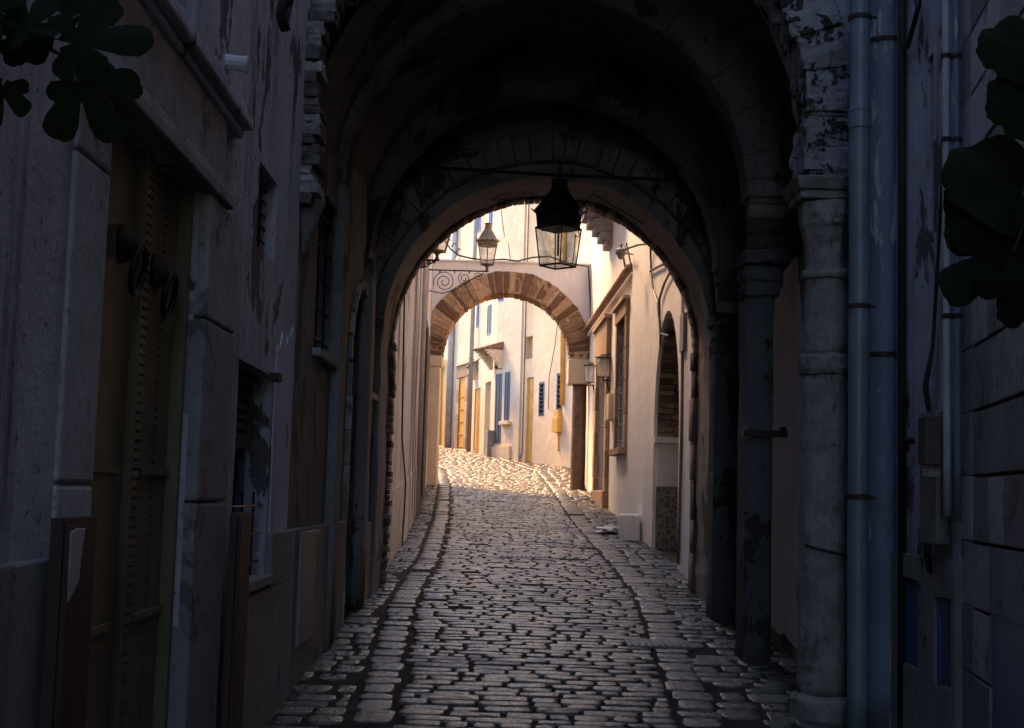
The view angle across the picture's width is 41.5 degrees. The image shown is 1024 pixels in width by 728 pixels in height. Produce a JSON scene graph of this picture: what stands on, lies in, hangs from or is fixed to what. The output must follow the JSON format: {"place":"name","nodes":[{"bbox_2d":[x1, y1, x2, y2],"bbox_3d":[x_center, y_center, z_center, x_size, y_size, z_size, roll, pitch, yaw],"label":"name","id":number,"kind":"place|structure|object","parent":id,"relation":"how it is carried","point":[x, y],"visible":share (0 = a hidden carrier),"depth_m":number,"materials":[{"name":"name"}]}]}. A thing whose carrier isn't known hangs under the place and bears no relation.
{"place":"outdoors","nodes":[
{"label":"outdoors","id":0,"kind":"place"},
{"bbox_2d":[268,472,794,727],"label":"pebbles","id":1,"kind":"object","parent":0,"point":[321,670],"visible":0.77,"depth_m":11.21,"materials":[{"name":"grey stone"}]},
{"bbox_2d":[265,445,846,727],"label":"cobbled road","id":2,"kind":"structure","parent":0,"point":[476,632],"depth_m":9.87,"materials":[{"name":"stone"}]},
{"bbox_2d":[39,516,96,727],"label":"board","id":3,"kind":"object","parent":2,"relation":"on","point":[66,645],"visible":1,"depth_m":3.43,"materials":[{"name":"brown paint"}]},
{"bbox_2d":[0,0,153,142],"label":"fig tree","id":4,"kind":"object","parent":2,"relation":"on","point":[94,84],"visible":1,"depth_m":2.67,"materials":[{"name":"green plant"}]},
{"bbox_2d":[220,512,251,727],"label":"board","id":5,"kind":"object","parent":2,"relation":"on","point":[233,676],"visible":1,"depth_m":5.72,"materials":[{"name":"white paint"}]},
{"bbox_2d":[466,218,477,451],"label":"pole","id":6,"kind":"object","parent":2,"relation":"on","point":[471,352],"depth_m":43.87,"materials":[{"name":"metal"}]},
{"bbox_2d":[484,430,493,456],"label":"utility box","id":7,"kind":"object","parent":2,"relation":"on","point":[489,439],"visible":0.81,"depth_m":40.83,"materials":[{"name":"grey metal"}]},
{"bbox_2d":[499,553,543,558],"bbox_3d":[0.104,2.146,15.088,0.500,0.046,0.320,2,-5,0],"label":"drain cover","id":8,"kind":"object","parent":2,"relation":"on","point":[516,555],"visible":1,"depth_m":15.02,"materials":[{"name":"grey metal"}]},
{"bbox_2d":[595,524,617,532],"bbox_3d":[1.361,2.218,18.238,0.479,0.116,0.391,2,-5,0],"label":"plastic bag","id":9,"kind":"object","parent":2,"relation":"on","point":[610,528],"visible":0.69,"depth_m":18.13,"materials":[{"name":"white plastic"}]},
{"bbox_2d":[618,514,639,540],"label":"masonry block","id":10,"kind":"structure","parent":2,"relation":"on","point":[628,526],"depth_m":17.40,"materials":[{"name":"grey stone"}]},
{"bbox_2d":[624,638,692,649],"bbox_3d":[1.044,1.998,9.644,0.460,0.044,0.280,2,-5,0],"label":"drain cover","id":11,"kind":"object","parent":2,"relation":"on","point":[662,643],"visible":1,"depth_m":9.59,"materials":[{"name":"grey metal"}]},
{"bbox_2d":[936,15,1023,328],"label":"fig tree","id":12,"kind":"object","parent":2,"relation":"on","point":[982,182],"visible":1,"depth_m":2.54,"materials":[{"name":"green plant"}]},
{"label":"ground","id":13,"kind":"structure","parent":0,"visible":0},
{"bbox_2d":[0,0,320,727],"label":"old house","id":14,"kind":"structure","parent":13,"relation":"on","point":[148,274],"depth_m":4.85,"materials":[{"name":"grey paint"}]},
{"bbox_2d":[85,134,194,727],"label":"door","id":15,"kind":"structure","parent":14,"relation":"in","point":[135,484],"depth_m":4.58,"materials":[{"name":"yellow paint"}]},
{"bbox_2d":[225,54,250,73],"bbox_3d":[-1.169,-1.254,5.632,0.152,0.085,0.078,2,-5,0],"label":"pipe stub","id":16,"kind":"object","parent":14,"relation":"attached to","point":[237,63],"visible":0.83,"depth_m":5.61,"materials":[{"name":"white paint"}]},
{"bbox_2d":[232,371,273,593],"bbox_3d":[-1.309,0.549,6.504,0.210,1.070,0.980,2,-5,-1],"label":"window","id":17,"kind":"structure","parent":14,"relation":"in","point":[257,581],"depth_m":6.82,"materials":[{"name":"blue paint"}]},
{"bbox_2d":[257,181,266,247],"bbox_3d":[-1.282,-0.748,6.728,0.025,0.410,0.524,2,-5,-1],"label":"window","id":18,"kind":"structure","parent":14,"relation":"in","point":[261,200],"depth_m":6.90,"materials":[{"name":"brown wood"}]},
{"bbox_2d":[276,0,293,32],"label":"cable coil","id":19,"kind":"object","parent":14,"relation":"attached to","point":[283,10],"visible":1,"depth_m":6.74,"materials":[{"name":"black rubber"}]},
{"bbox_2d":[386,253,433,566],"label":"peeling house","id":20,"kind":"structure","parent":13,"relation":"on","point":[413,321],"depth_m":16.88,"materials":[{"name":"beige paint"}]},
{"bbox_2d":[401,297,405,544],"bbox_3d":[-1.254,0.740,15.643,0.019,3.272,1.424,2,-5,-1],"label":"cable","id":21,"kind":"object","parent":20,"relation":"attached to","point":[402,416],"visible":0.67,"depth_m":15.34,"materials":[{"name":"black rubber"}]},
{"bbox_2d":[415,261,427,514],"bbox_3d":[-1.301,-1.612,20.443,0.065,7.763,0.065,-1,-6,22],"label":"drain pipe","id":22,"kind":"object","parent":20,"relation":"attached to","point":[422,372],"visible":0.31,"depth_m":20.23,"materials":[{"name":"beige metal"}]},
{"bbox_2d":[420,233,451,267],"bbox_3d":[-0.995,-1.627,18.035,0.445,0.722,0.445,7,-8,-45],"label":"street lamp","id":23,"kind":"object","parent":20,"relation":"attached to","point":[437,252],"visible":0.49,"depth_m":18.00,"materials":[{"name":"black metal"}]},
{"bbox_2d":[428,222,500,293],"bbox_3d":[-0.843,-1.859,23.784,1.275,1.304,0.461,2,-5,0],"label":"street lamp","id":24,"kind":"object","parent":20,"relation":"attached to","point":[487,238],"visible":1,"depth_m":23.74,"materials":[{"name":"black metal"}]},
{"bbox_2d":[433,220,473,449],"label":"corner house","id":25,"kind":"structure","parent":13,"relation":"on","point":[460,372],"depth_m":46.06,"materials":[{"name":"white paint"}]},
{"bbox_2d":[440,359,446,445],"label":"door","id":26,"kind":"structure","parent":25,"relation":"in","point":[444,373],"depth_m":47.84,"materials":[{"name":"yellow paint"}]},
{"bbox_2d":[444,231,457,447],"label":"drain pipe","id":27,"kind":"object","parent":25,"relation":"attached to","point":[449,384],"visible":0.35,"depth_m":46.69,"materials":[{"name":"beige metal"}]},
{"bbox_2d":[454,362,468,449],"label":"door","id":28,"kind":"structure","parent":25,"relation":"in","point":[462,375],"depth_m":45.57,"materials":[{"name":"yellow paint"}]},
{"bbox_2d":[471,201,526,460],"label":"shuttered house","id":29,"kind":"structure","parent":13,"relation":"on","point":[498,373],"depth_m":40.78,"materials":[{"name":"white paint"}]},
{"bbox_2d":[474,388,480,452],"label":"door","id":30,"kind":"structure","parent":29,"relation":"in","point":[478,391],"depth_m":43.50,"materials":[{"name":"yellow paint"}]},
{"bbox_2d":[426,259,590,489],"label":"stone arch","id":31,"kind":"structure","parent":13,"relation":"on","point":[560,297],"depth_m":27.43,"materials":[{"name":"brown stone"}]},
{"bbox_2d":[520,202,591,485],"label":"cream house","id":32,"kind":"structure","parent":13,"relation":"on","point":[539,441],"depth_m":38.17,"materials":[{"name":"yellow paint"}]},
{"bbox_2d":[519,204,529,457],"bbox_3d":[0.420,-3.340,39.499,0.067,12.192,0.218,0,-6,17],"label":"drain pipe","id":33,"kind":"object","parent":32,"relation":"attached to","point":[524,349],"visible":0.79,"depth_m":39.26,"materials":[{"name":"grey metal"}]},
{"bbox_2d":[500,209,557,408],"bbox_3d":[0.234,-2.315,39.339,0.519,7.380,4.415,4,-6,-26],"label":"cable","id":34,"kind":"object","parent":32,"relation":"attached to","point":[557,325],"visible":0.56,"depth_m":37.78,"materials":[{"name":"black rubber"}]},
{"bbox_2d":[526,377,533,461],"bbox_3d":[0.566,1.663,38.922,0.050,2.558,0.496,4,-6,-25],"label":"door","id":35,"kind":"structure","parent":32,"relation":"in","point":[531,380],"depth_m":38.96,"materials":[{"name":"yellow paint"}]},
{"bbox_2d":[538,382,544,415],"bbox_3d":[0.872,0.992,38.292,0.124,0.995,0.363,4,-6,-25],"label":"window","id":36,"kind":"structure","parent":32,"relation":"in","point":[541,384],"depth_m":38.31,"materials":[{"name":"blue paint"}]},
{"bbox_2d":[551,410,561,450],"bbox_3d":[1.229,1.821,37.133,0.160,1.117,0.333,4,-6,-25],"label":"meter box","id":37,"kind":"object","parent":32,"relation":"attached to","point":[556,423],"visible":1,"depth_m":37.07,"materials":[{"name":"yellow paint"}]},
{"bbox_2d":[556,373,561,409],"bbox_3d":[1.346,0.773,37.324,0.124,1.101,0.375,4,-6,-25],"label":"window","id":38,"kind":"structure","parent":32,"relation":"in","point":[558,407],"depth_m":37.40,"materials":[{"name":"blue paint"}]},
{"bbox_2d":[560,233,566,404],"bbox_3d":[1.462,-3.815,37.560,0.113,9.960,0.296,4,-6,-25],"label":"drain pipe","id":39,"kind":"object","parent":32,"relation":"attached to","point":[562,345],"visible":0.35,"depth_m":37.12,"materials":[{"name":"metal"}]},
{"bbox_2d":[285,0,849,723],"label":"vaulted passage","id":40,"kind":"object","parent":13,"relation":"on","point":[733,114],"visible":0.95,"depth_m":9.59,"materials":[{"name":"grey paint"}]},
{"bbox_2d":[312,210,337,367],"bbox_3d":[-1.311,-0.558,8.954,0.278,1.112,1.017,2,-5,0],"label":"window","id":41,"kind":"structure","parent":40,"relation":"in","point":[317,352],"depth_m":8.98,"materials":[{"name":"brown metal"}]},
{"bbox_2d":[342,279,371,627],"bbox_3d":[-1.242,0.713,10.775,0.070,2.782,1.439,2,-5,0],"label":"door","id":42,"kind":"structure","parent":40,"relation":"in","point":[362,285],"depth_m":10.11,"materials":[{"name":"wood"}]},
{"bbox_2d":[352,389,377,401],"bbox_3d":[-1.254,0.272,11.570,0.150,0.054,0.664,2,-5,0],"label":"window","id":43,"kind":"structure","parent":40,"relation":"in","point":[354,392],"depth_m":11.49,"materials":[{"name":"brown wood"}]},
{"bbox_2d":[408,165,684,181],"bbox_3d":[0.335,-1.680,11.765,3.340,0.146,0.040,2,-5,0],"label":"tie rod","id":44,"kind":"object","parent":40,"relation":"attached to","point":[546,174],"visible":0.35,"depth_m":11.75,"materials":[{"name":"black metal"}]},
{"bbox_2d":[531,158,586,269],"bbox_3d":[0.408,-1.316,11.730,0.452,0.958,0.452,0,-6,16],"label":"lantern","id":45,"kind":"object","parent":44,"relation":"hanging from","point":[557,210],"visible":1,"depth_m":11.62,"materials":[{"name":"black metal"}]},
{"bbox_2d":[572,151,661,263],"bbox_3d":[1.050,-2.327,11.879,0.973,2.955,0.210,2,-5,0],"label":"cable","id":46,"kind":"object","parent":40,"relation":"hanging from","point":[616,207],"visible":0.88,"depth_m":11.88,"materials":[{"name":"black rubber"}]},
{"bbox_2d":[582,208,632,516],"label":"ledged house","id":47,"kind":"structure","parent":13,"relation":"on","point":[608,326],"depth_m":22.75,"materials":[{"name":"beige paint"}]},
{"bbox_2d":[444,239,590,318],"bbox_3d":[0.126,-1.562,27.346,3.224,2.319,0.051,2,-5,0],"label":"cable","id":48,"kind":"object","parent":47,"relation":"attached to","point":[456,253],"visible":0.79,"depth_m":27.39,"materials":[{"name":"black rubber"}]},
{"bbox_2d":[583,362,594,391],"bbox_3d":[1.494,0.314,25.691,0.307,0.686,0.307,2,-5,0],"label":"wall lantern","id":49,"kind":"object","parent":47,"relation":"attached to","point":[590,364],"depth_m":25.67,"materials":[{"name":"black metal"}]},
{"bbox_2d":[590,314,611,507],"bbox_3d":[1.698,0.990,23.897,0.430,3.457,2.443,2,-5,-1],"label":"door","id":50,"kind":"structure","parent":47,"relation":"in","point":[602,331],"depth_m":23.46,"materials":[{"name":"brown wood"}]},
{"bbox_2d":[595,354,611,392],"bbox_3d":[1.531,0.184,22.690,0.307,0.688,0.307,2,-5,0],"label":"wall lantern","id":51,"kind":"object","parent":47,"relation":"attached to","point":[602,356],"depth_m":22.66,"materials":[{"name":"black metal"}]},
{"bbox_2d":[606,393,613,420],"bbox_3d":[1.614,0.710,22.177,0.100,0.435,0.460,2,-5,-1],"label":"wall plaque","id":52,"kind":"object","parent":47,"relation":"attached to","point":[609,406],"depth_m":21.96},
{"bbox_2d":[609,295,629,455],"bbox_3d":[1.701,0.222,20.850,0.220,2.369,1.645,2,-5,-1],"label":"window","id":53,"kind":"structure","parent":47,"relation":"in","point":[621,310],"depth_m":20.84,"materials":[{"name":"brown wood"}]},
{"bbox_2d":[620,243,632,271],"bbox_3d":[1.636,-1.512,19.641,0.113,0.547,1.428,2,-5,-1],"label":"cable bracket","id":54,"kind":"object","parent":47,"relation":"attached to","point":[624,263],"visible":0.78,"depth_m":19.16,"materials":[{"name":"metal"}]},
{"bbox_2d":[628,234,691,578],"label":"white house","id":55,"kind":"structure","parent":13,"relation":"on","point":[654,431],"depth_m":16.52,"materials":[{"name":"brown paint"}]},
{"bbox_2d":[615,243,645,259],"bbox_3d":[1.577,-1.525,17.893,0.343,0.242,2.051,2,-5,-2],"label":"flood lamp","id":56,"kind":"object","parent":55,"relation":"attached to","point":[620,253],"visible":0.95,"depth_m":18.11,"materials":[{"name":"black metal"}]},
{"bbox_2d":[649,247,669,353],"bbox_3d":[1.784,-0.866,16.219,0.056,1.544,1.921,2,-5,-2],"label":"cable","id":57,"kind":"object","parent":55,"relation":"attached to","point":[658,301],"visible":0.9,"depth_m":16.17,"materials":[{"name":"black rubber"}]},
{"bbox_2d":[677,296,683,564],"bbox_3d":[1.768,0.586,14.119,0.044,3.004,0.134,2,-5,0],"label":"drain pipe","id":58,"kind":"object","parent":55,"relation":"attached to","point":[680,460],"visible":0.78,"depth_m":14.03,"materials":[{"name":"grey metal"}]},
{"bbox_2d":[679,312,686,352],"bbox_3d":[1.791,-0.328,14.127,0.040,0.397,0.248,2,-5,-2],"label":"meter box","id":59,"kind":"object","parent":55,"relation":"attached to","point":[683,334],"visible":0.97,"depth_m":14.02,"materials":[{"name":"grey metal"}]},
{"bbox_2d":[891,0,1023,727],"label":"utility house","id":60,"kind":"structure","parent":13,"relation":"on","point":[963,665],"depth_m":6.15,"materials":[{"name":"grey paint"}]},
{"bbox_2d":[846,0,876,727],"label":"drain pipe","id":61,"kind":"object","parent":60,"relation":"attached to","point":[859,305],"visible":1,"depth_m":7.21,"materials":[{"name":"grey plastic"}]},
{"bbox_2d":[869,0,896,727],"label":"drain pipe","id":62,"kind":"object","parent":60,"relation":"attached to","point":[883,315],"visible":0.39,"depth_m":7.37,"materials":[{"name":"grey metal"}]},
{"bbox_2d":[898,0,905,727],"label":"wall pipe","id":63,"kind":"object","parent":60,"relation":"attached to","point":[901,323],"depth_m":7.13,"materials":[{"name":"metal"}]},
{"bbox_2d":[897,0,921,49],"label":"cable","id":64,"kind":"object","parent":60,"relation":"attached to","point":[907,45],"visible":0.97,"depth_m":7.05,"materials":[{"name":"black rubber"}]},
{"bbox_2d":[903,168,949,572],"bbox_3d":[2.010,-0.019,6.569,0.155,2.056,0.499,2,-5,0],"label":"meter box","id":65,"kind":"object","parent":60,"relation":"attached to","point":[934,525],"visible":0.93,"depth_m":6.40,"materials":[{"name":"grey metal"}]},
{"bbox_2d":[941,0,951,515],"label":"wall pipe","id":66,"kind":"object","parent":60,"relation":"attached to","point":[946,141],"depth_m":6.33,"materials":[{"name":"grey blue paint"},{"name":"iron"}]},
{"bbox_2d":[951,0,961,520],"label":"wall pipe","id":67,"kind":"object","parent":60,"relation":"attached to","point":[956,141],"depth_m":6.16,"materials":[{"name":"grey metal"}]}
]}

